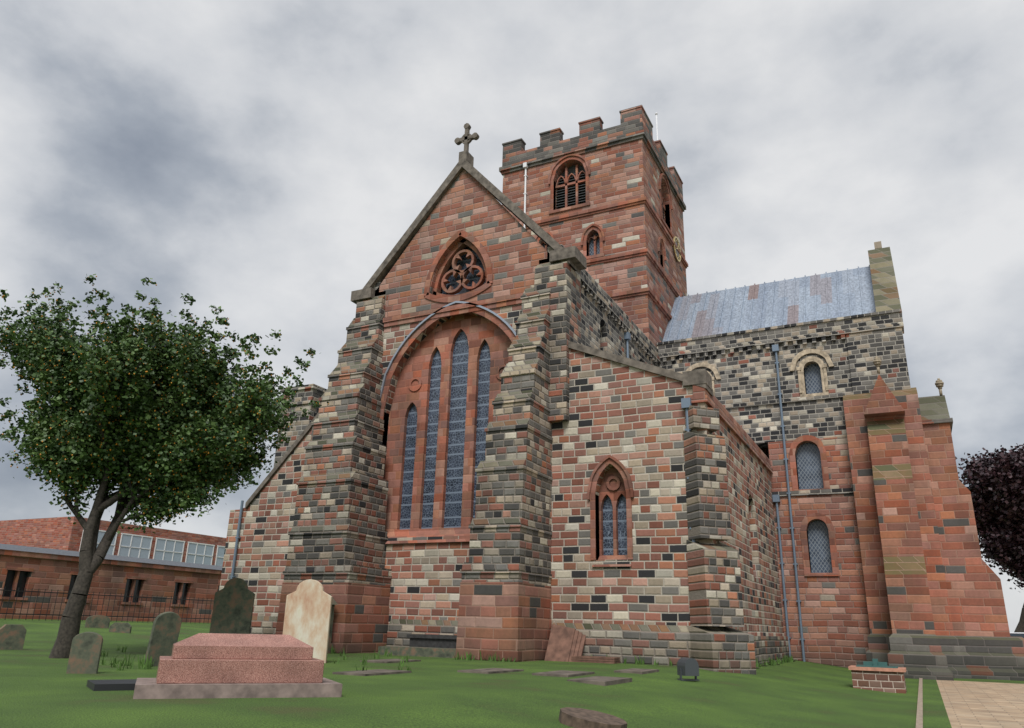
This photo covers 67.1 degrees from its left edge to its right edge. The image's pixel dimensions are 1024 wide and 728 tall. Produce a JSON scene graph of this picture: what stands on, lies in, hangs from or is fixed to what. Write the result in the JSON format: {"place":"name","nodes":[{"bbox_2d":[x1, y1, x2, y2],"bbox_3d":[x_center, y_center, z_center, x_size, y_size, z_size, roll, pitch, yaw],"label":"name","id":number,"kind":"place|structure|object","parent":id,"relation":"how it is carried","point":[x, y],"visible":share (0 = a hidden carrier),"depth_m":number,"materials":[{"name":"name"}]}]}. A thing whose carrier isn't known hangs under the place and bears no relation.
{"place":"outdoors","nodes":[
{"label":"outdoors","id":0,"kind":"place"},
{"bbox_2d":[407,634,456,647],"bbox_3d":[-2.631,10.878,29.713,2.700,0.850,1.130,-8,-21,26],"label":"stone bench","id":1,"kind":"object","parent":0,"point":[433,641],"depth_m":29.43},
{"bbox_2d":[375,169,548,317],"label":"gable wall","id":2,"kind":"structure","parent":0,"point":[516,250],"depth_m":36.61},
{"bbox_2d":[351,157,586,304],"bbox_3d":[-2.232,-6.683,37.087,11.900,6.860,1.420,-8,-21,26],"label":"gable coping","id":3,"kind":"object","parent":2,"relation":"on","point":[574,257],"visible":0.67,"depth_m":37.56,"materials":[{"name":"grey stone"}]},
{"bbox_2d":[381,304,558,623],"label":"wall","id":4,"kind":"structure","parent":0,"point":[426,580],"depth_m":31.88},
{"bbox_2d":[383,293,522,327],"bbox_3d":[-2.550,-2.462,35.217,8.600,0.450,0.140,-8,-21,26],"label":"string course","id":5,"kind":"object","parent":4,"relation":"attached to","point":[491,303],"visible":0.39,"depth_m":35.22,"materials":[{"name":"red stone"}]},
{"bbox_2d":[355,260,580,422],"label":"nave corner pilasters","id":6,"kind":"object","parent":4,"relation":"attached to","point":[561,280],"visible":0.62,"depth_m":32.65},
{"bbox_2d":[0,619,1023,727],"bbox_3d":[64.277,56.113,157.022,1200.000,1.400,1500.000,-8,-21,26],"label":"ground","id":7,"kind":"structure","parent":0,"point":[39,688],"depth_m":14.93,"materials":[{"name":"green plant"}]},
{"bbox_2d":[0,624,26,649],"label":"headstone","id":8,"kind":"object","parent":7,"relation":"on","point":[12,636],"visible":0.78,"depth_m":25.13,"materials":[{"name":"grey stone"}]},
{"bbox_2d":[66,632,102,673],"bbox_3d":[-8.764,5.954,15.869,0.557,0.859,0.181,7,-20,-16],"label":"headstone","id":9,"kind":"object","parent":7,"relation":"on","point":[85,653],"visible":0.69,"depth_m":15.81,"materials":[{"name":"grey stone"}]},
{"bbox_2d":[85,615,109,627],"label":"headstone","id":10,"kind":"object","parent":7,"relation":"on","point":[97,621],"visible":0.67,"depth_m":40.13,"materials":[{"name":"grey stone"}]},
{"bbox_2d":[0,587,211,623],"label":"range railings","id":11,"kind":"object","parent":7,"relation":"on","point":[104,595],"visible":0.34,"depth_m":47.17,"materials":[{"name":"black metal"}]},
{"bbox_2d":[0,555,220,622],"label":"range walls","id":12,"kind":"structure","parent":7,"relation":"on","point":[48,575],"depth_m":50.50,"materials":[{"name":"red brick"}]},
{"bbox_2d":[2,570,219,604],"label":"windows","id":13,"kind":"structure","parent":12,"relation":"in","point":[21,583],"depth_m":48.71,"materials":[{"name":"black glass"}]},
{"bbox_2d":[0,549,221,606],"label":"range dressings","id":14,"kind":"structure","parent":12,"relation":"on","point":[76,558],"depth_m":51.23,"materials":[{"name":"stone"}]},
{"bbox_2d":[0,544,221,569],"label":"roof fascia","id":15,"kind":"structure","parent":14,"relation":"on","point":[76,553],"depth_m":52.73,"materials":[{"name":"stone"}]},
{"bbox_2d":[87,679,136,690],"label":"fallen slab","id":16,"kind":"structure","parent":7,"relation":"on","point":[113,685],"depth_m":12.38,"materials":[{"name":"black stone"}]},
{"bbox_2d":[0,516,225,568],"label":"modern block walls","id":17,"kind":"structure","parent":7,"relation":"on","point":[62,533],"depth_m":63.81,"materials":[{"name":"red brick"}]},
{"bbox_2d":[79,529,224,564],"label":"window frames","id":18,"kind":"structure","parent":17,"relation":"in","point":[195,554],"depth_m":68.31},
{"bbox_2d":[97,531,224,565],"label":"window panes","id":19,"kind":"structure","parent":18,"relation":"in","point":[136,542],"depth_m":68.60,"materials":[{"name":"grey glass"}]},
{"bbox_2d":[109,622,131,632],"bbox_3d":[-19.308,13.203,38.029,0.983,0.893,0.200,4,-19,-8],"label":"gravestone","id":20,"kind":"object","parent":7,"relation":"on","point":[116,627],"visible":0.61,"depth_m":38.00,"materials":[{"name":"grey stone"}]},
{"bbox_2d":[145,612,181,665],"bbox_3d":[-8.521,6.749,18.895,0.326,1.325,0.664,-15,-25,40],"label":"leaning headstone","id":21,"kind":"object","parent":7,"relation":"on","point":[165,631],"visible":0.65,"depth_m":18.84,"materials":[{"name":"grey stone"}]},
{"bbox_2d":[0,274,328,657],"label":"hawthorn tree","id":22,"kind":"object","parent":7,"relation":"on","point":[82,447],"depth_m":23.25,"materials":[{"name":"green plant"}]},
{"bbox_2d":[0,276,328,524],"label":"leaves","id":23,"kind":"object","parent":22,"relation":"on","point":[144,411],"visible":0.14,"depth_m":23.34,"materials":[{"name":"green plant"}]},
{"bbox_2d":[209,578,254,633],"bbox_3d":[-9.369,8.455,25.846,1.289,2.520,0.200,3,-19,-4],"label":"gravestone","id":24,"kind":"object","parent":7,"relation":"on","point":[233,606],"visible":0.81,"depth_m":25.86,"materials":[{"name":"stone"}]},
{"bbox_2d":[133,678,342,698],"bbox_3d":[-4.368,5.174,12.320,3.000,0.220,1.500,9,-20,-22],"label":"tomb base","id":25,"kind":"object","parent":7,"relation":"on","point":[148,688],"depth_m":11.67,"materials":[{"name":"stone"}]},
{"bbox_2d":[156,633,323,683],"bbox_3d":[-4.356,4.734,12.470,2.440,0.710,1.100,9,-20,-22],"label":"granite tomb","id":26,"kind":"object","parent":25,"relation":"on","point":[206,658],"visible":1,"depth_m":12.06,"materials":[{"name":"pink stone"}]},
{"bbox_2d":[283,579,331,662],"bbox_3d":[-5.961,7.485,22.474,1.305,2.352,0.230,2,-19,-2],"label":"gravestone","id":27,"kind":"object","parent":7,"relation":"on","point":[307,616],"visible":0.82,"depth_m":22.44,"materials":[{"name":"beige stone"}]},
{"bbox_2d":[327,594,337,653],"bbox_3d":[-7.191,9.935,29.460,0.900,2.250,0.440,-8,-21,26],"label":"pediment monument","id":28,"kind":"object","parent":7,"relation":"on","point":[334,603],"visible":0.15,"depth_m":29.37,"materials":[{"name":"stone"}]},
{"bbox_2d":[275,582,551,661],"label":"buttress bases","id":29,"kind":"object","parent":7,"relation":"on","point":[507,620],"visible":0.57,"depth_m":27.62,"materials":[{"name":"red stone"}]},
{"bbox_2d":[378,646,455,657],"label":"stone plinth","id":30,"kind":"structure","parent":7,"relation":"on","point":[423,651],"depth_m":28.45,"materials":[{"name":"grey stone"}]},
{"bbox_2d":[282,285,552,585],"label":"buttresses","id":31,"kind":"structure","parent":7,"relation":"on","point":[337,533],"depth_m":31.40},
{"bbox_2d":[101,644,793,671],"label":"grass tufts","id":32,"kind":"object","parent":7,"relation":"on","point":[145,664],"depth_m":25.83,"materials":[{"name":"green plant"}]},
{"bbox_2d":[219,348,717,625],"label":"aisle west walls","id":33,"kind":"structure","parent":7,"relation":"on","point":[631,419],"depth_m":29.55,"materials":[{"name":"brick"}]},
{"bbox_2d":[245,341,712,508],"bbox_3d":[-2.530,2.847,33.979,22.450,6.206,1.240,-8,-21,26],"label":"sloped roof coping","id":34,"kind":"object","parent":33,"relation":"on","point":[702,378],"visible":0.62,"depth_m":30.63,"materials":[{"name":"grey stone"}]},
{"bbox_2d":[587,455,633,559],"bbox_3d":[3.795,5.423,29.293,1.840,3.920,0.500,-8,-21,26],"label":"window surround","id":35,"kind":"object","parent":33,"relation":"in","point":[605,462],"visible":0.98,"depth_m":29.26,"materials":[{"name":"red stone"}]},
{"bbox_2d":[592,466,630,566],"bbox_3d":[3.842,5.704,29.310,1.500,3.900,0.700,-8,-21,26],"label":"window tracery","id":36,"kind":"object","parent":35,"relation":"in","point":[612,486],"visible":0.66,"depth_m":29.59,"materials":[{"name":"red stone"}]},
{"bbox_2d":[603,495,626,554],"bbox_3d":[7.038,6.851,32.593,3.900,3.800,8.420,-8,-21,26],"label":"window glass","id":37,"kind":"object","parent":36,"relation":"in","point":[608,529],"visible":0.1,"depth_m":29.48,"materials":[{"name":"glass"}]},
{"bbox_2d":[332,659,658,685],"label":"flat grave slabs","id":38,"kind":"structure","parent":7,"relation":"on","point":[602,680],"depth_m":18.94,"materials":[{"name":"stone"}]},
{"bbox_2d":[250,616,789,665],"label":"plinth","id":39,"kind":"structure","parent":7,"relation":"on","point":[662,644],"depth_m":27.64,"materials":[{"name":"stone"}]},
{"bbox_2d":[544,624,619,663],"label":"leaning slabs","id":40,"kind":"structure","parent":7,"relation":"on","point":[565,644],"depth_m":27.66,"materials":[{"name":"stone"}]},
{"bbox_2d":[559,707,626,727],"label":"stone slab","id":41,"kind":"object","parent":7,"relation":"on","point":[577,717],"visible":0.92,"depth_m":11.13,"materials":[{"name":"brown stone"}]},
{"bbox_2d":[677,657,699,680],"bbox_3d":[4.649,8.056,20.404,0.520,0.560,0.440,7,-20,-15],"label":"floodlight","id":42,"kind":"object","parent":7,"relation":"on","point":[687,666],"visible":0.99,"depth_m":20.25,"materials":[{"name":"grey"}]},
{"bbox_2d":[683,405,755,674],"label":"buttress","id":43,"kind":"structure","parent":7,"relation":"on","point":[714,584],"depth_m":26.58,"materials":[{"name":"beige stone"}]},
{"bbox_2d":[713,418,783,635],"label":"aisle side walls","id":44,"kind":"structure","parent":7,"relation":"on","point":[753,536],"depth_m":34.60,"materials":[{"name":"brick"}]},
{"bbox_2d":[274,384,326,466],"bbox_3d":[-10.738,4.545,39.659,2.200,6.650,2.000,-8,-21,26],"label":"turret","id":45,"kind":"object","parent":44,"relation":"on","point":[309,392],"visible":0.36,"depth_m":39.37,"materials":[{"name":"stone"}]},
{"bbox_2d":[230,332,805,661],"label":"downpipes","id":46,"kind":"object","parent":44,"relation":"attached to","point":[685,403],"visible":0.63,"depth_m":39.38,"materials":[{"name":"grey metal"}]},
{"bbox_2d":[691,385,772,472],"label":"aisle parapets","id":47,"kind":"object","parent":44,"relation":"on","point":[702,395],"visible":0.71,"depth_m":32.49,"materials":[{"name":"brown stone"}]},
{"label":"nave","id":48,"kind":"object","parent":44,"relation":"on","visible":0},
{"bbox_2d":[400,247,490,529],"bbox_3d":[-2.276,0.681,34.884,7.400,14.100,0.180,-8,-21,26],"label":"window glass","id":49,"kind":"object","parent":48,"relation":"attached to","point":[454,479],"visible":0.1,"depth_m":34.27,"materials":[{"name":"blue glass"}]},
{"bbox_2d":[380,304,515,472],"bbox_3d":[-2.560,2.248,33.845,7.840,10.450,0.450,-8,-21,26],"label":"window frame","id":50,"kind":"object","parent":48,"relation":"attached to","point":[502,325],"visible":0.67,"depth_m":35.71,"materials":[{"name":"stone"}]},
{"bbox_2d":[384,314,511,543],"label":"tracery window","id":51,"kind":"structure","parent":50,"relation":"attached to","point":[413,384],"depth_m":34.40,"materials":[{"name":"stone"}]},
{"bbox_2d":[380,301,515,397],"bbox_3d":[-2.576,-0.554,34.614,8.020,4.850,0.240,-8,-21,26],"label":"arch hood mould","id":52,"kind":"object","parent":48,"relation":"attached to","point":[419,325],"depth_m":35.73,"materials":[{"name":"grey"}]},
{"bbox_2d":[424,230,492,302],"bbox_3d":[-2.342,-4.505,36.233,3.657,3.672,0.660,-8,-21,26],"label":"tracery window frame","id":53,"kind":"object","parent":48,"relation":"attached to","point":[455,254],"visible":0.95,"depth_m":36.28,"materials":[{"name":"stone"}]},
{"bbox_2d":[454,123,478,165],"bbox_3d":[-2.233,-10.886,38.291,1.320,2.310,0.700,-8,-21,26],"label":"gable cross","id":54,"kind":"object","parent":48,"relation":"on","point":[467,138],"visible":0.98,"depth_m":38.16,"materials":[{"name":"stone"}]},
{"bbox_2d":[502,139,686,346],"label":"tower walls","id":55,"kind":"structure","parent":48,"relation":"on","point":[625,171],"depth_m":49.55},
{"bbox_2d":[523,162,527,227],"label":"tower downpipe","id":56,"kind":"object","parent":55,"relation":"attached to","point":[525,166],"visible":0.72,"depth_m":52.55,"materials":[{"name":"white metal"}]},
{"bbox_2d":[499,105,685,211],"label":"tower battlements","id":57,"kind":"object","parent":55,"relation":"on","point":[635,122],"visible":0.47,"depth_m":52.08,"materials":[{"name":"brown stone"}]},
{"bbox_2d":[521,196,687,320],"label":"string courses","id":58,"kind":"object","parent":55,"relation":"attached to","point":[626,255],"visible":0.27,"depth_m":48.67,"materials":[{"name":"red stone"}]},
{"bbox_2d":[672,236,680,261],"bbox_3d":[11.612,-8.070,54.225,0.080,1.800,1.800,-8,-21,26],"label":"clock face","id":59,"kind":"object","parent":55,"relation":"attached to","point":[674,239],"visible":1,"depth_m":54.07,"materials":[{"name":"gold metal"}]},
{"bbox_2d":[760,448,768,457],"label":"transept walls","id":60,"kind":"structure","parent":7,"relation":"on","point":[765,451],"depth_m":50.56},
{"bbox_2d":[658,335,852,404],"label":"transept wall","id":61,"kind":"structure","parent":60,"relation":"attached to","point":[746,376],"depth_m":42.94,"materials":[{"name":"stone"}]},
{"bbox_2d":[768,436,869,667],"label":"transept wall","id":62,"kind":"structure","parent":7,"relation":"on","point":[835,621],"depth_m":38.60,"materials":[{"name":"red stone"}]},
{"bbox_2d":[789,435,839,575],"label":"window surrounds","id":63,"kind":"object","parent":62,"relation":"attached to","point":[807,519],"visible":0.96,"depth_m":39.67,"materials":[{"name":"red stone"}]},
{"bbox_2d":[727,319,910,447],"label":"transept wall","id":64,"kind":"structure","parent":62,"relation":"on","point":[760,425],"depth_m":40.89,"materials":[{"name":"stone"}]},
{"bbox_2d":[686,349,833,396],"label":"window arch surrounds","id":65,"kind":"object","parent":64,"relation":"attached to","point":[803,362],"visible":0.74,"depth_m":42.00,"materials":[{"name":"stone"}]},
{"bbox_2d":[662,265,875,341],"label":"roof","id":66,"kind":"structure","parent":64,"relation":"on","point":[836,294],"depth_m":47.28,"materials":[{"name":"grey metal"}]},
{"bbox_2d":[656,309,903,496],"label":"string courses","id":67,"kind":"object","parent":64,"relation":"attached to","point":[804,332],"depth_m":42.81,"materials":[{"name":"grey stone"}]},
{"bbox_2d":[851,670,906,693],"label":"model plinth body","id":68,"kind":"structure","parent":7,"relation":"on","point":[889,682],"depth_m":24.28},
{"bbox_2d":[856,659,897,667],"bbox_3d":[11.774,9.645,24.924,1.200,0.250,0.900,-8,-21,26],"label":"bronze model","id":69,"kind":"object","parent":68,"relation":"on","point":[874,663],"visible":1,"depth_m":24.76},
{"bbox_2d":[848,665,905,671],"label":"coping slab","id":70,"kind":"structure","parent":68,"relation":"on","point":[898,669],"depth_m":24.36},
{"bbox_2d":[916,678,922,727],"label":"paving kerb","id":71,"kind":"structure","parent":7,"relation":"on","point":[919,719],"depth_m":18.93,"materials":[{"name":"stone"}]},
{"bbox_2d":[866,633,1023,680],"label":"transept buttress plinths","id":72,"kind":"object","parent":7,"relation":"on","point":[935,657],"visible":0.82,"depth_m":33.85,"materials":[{"name":"grey stone"}]},
{"bbox_2d":[843,375,953,635],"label":"buttress","id":73,"kind":"structure","parent":72,"relation":"on","point":[906,591],"depth_m":36.75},
{"bbox_2d":[922,423,1009,636],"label":"buttress","id":74,"kind":"structure","parent":72,"relation":"on","point":[975,595],"depth_m":35.98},
{"bbox_2d":[918,395,952,432],"bbox_3d":[21.359,2.471,39.362,1.650,1.750,2.600,-8,-21,26],"label":"buttress cap","id":75,"kind":"object","parent":74,"relation":"on","point":[933,409],"visible":0.54,"depth_m":38.68,"materials":[{"name":"beige stone"}]},
{"bbox_2d":[0,0,1023,631],"label":"sky","id":76,"kind":"structure","parent":0,"point":[260,161],"materials":[{"name":"grey"}]},
{"bbox_2d":[556,165,664,220],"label":"belfry louvres","id":77,"kind":"object","parent":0,"point":[571,196],"visible":0.33,"depth_m":51.70,"materials":[{"name":"wood"}]},
{"bbox_2d":[581,288,657,366],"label":"wall","id":78,"kind":"structure","parent":0,"point":[601,329],"depth_m":38.02,"materials":[{"name":"grey brick"}]},
{"bbox_2d":[373,244,660,362],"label":"nave parapet corbels","id":79,"kind":"object","parent":78,"relation":"attached to","point":[591,286],"visible":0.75,"depth_m":39.15,"materials":[{"name":"stone"}]},
{"bbox_2d":[655,112,657,139],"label":"flagpole","id":80,"kind":"object","parent":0,"point":[656,113],"visible":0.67,"depth_m":58.27,"materials":[{"name":"white metal"}]},
{"bbox_2d":[796,364,832,572],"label":"window panes","id":81,"kind":"structure","parent":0,"point":[809,467],"depth_m":40.64,"materials":[{"name":"grey glass"}]},
{"bbox_2d":[868,241,901,311],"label":"gable parapet","id":82,"kind":"structure","parent":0,"point":[885,291],"depth_m":43.91,"materials":[{"name":"beige stone"}]},
{"bbox_2d":[873,356,943,394],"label":"finials","id":83,"kind":"object","parent":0,"point":[939,383],"visible":1,"depth_m":39.45,"materials":[{"name":"beige stone"}]},
{"bbox_2d":[936,680,1023,727],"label":"paving","id":84,"kind":"structure","parent":0,"point":[969,704],"depth_m":20.91,"materials":[{"name":"beige stone"}]},
{"bbox_2d":[955,443,1023,631],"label":"copper beech tree","id":85,"kind":"object","parent":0,"point":[996,487],"depth_m":52.45,"materials":[{"name":"purple plant"}]},
{"bbox_2d":[1010,632,1023,637],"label":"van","id":86,"kind":"object","parent":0,"point":[1016,634],"depth_m":43.93,"materials":[{"name":"white metal"}]}
]}

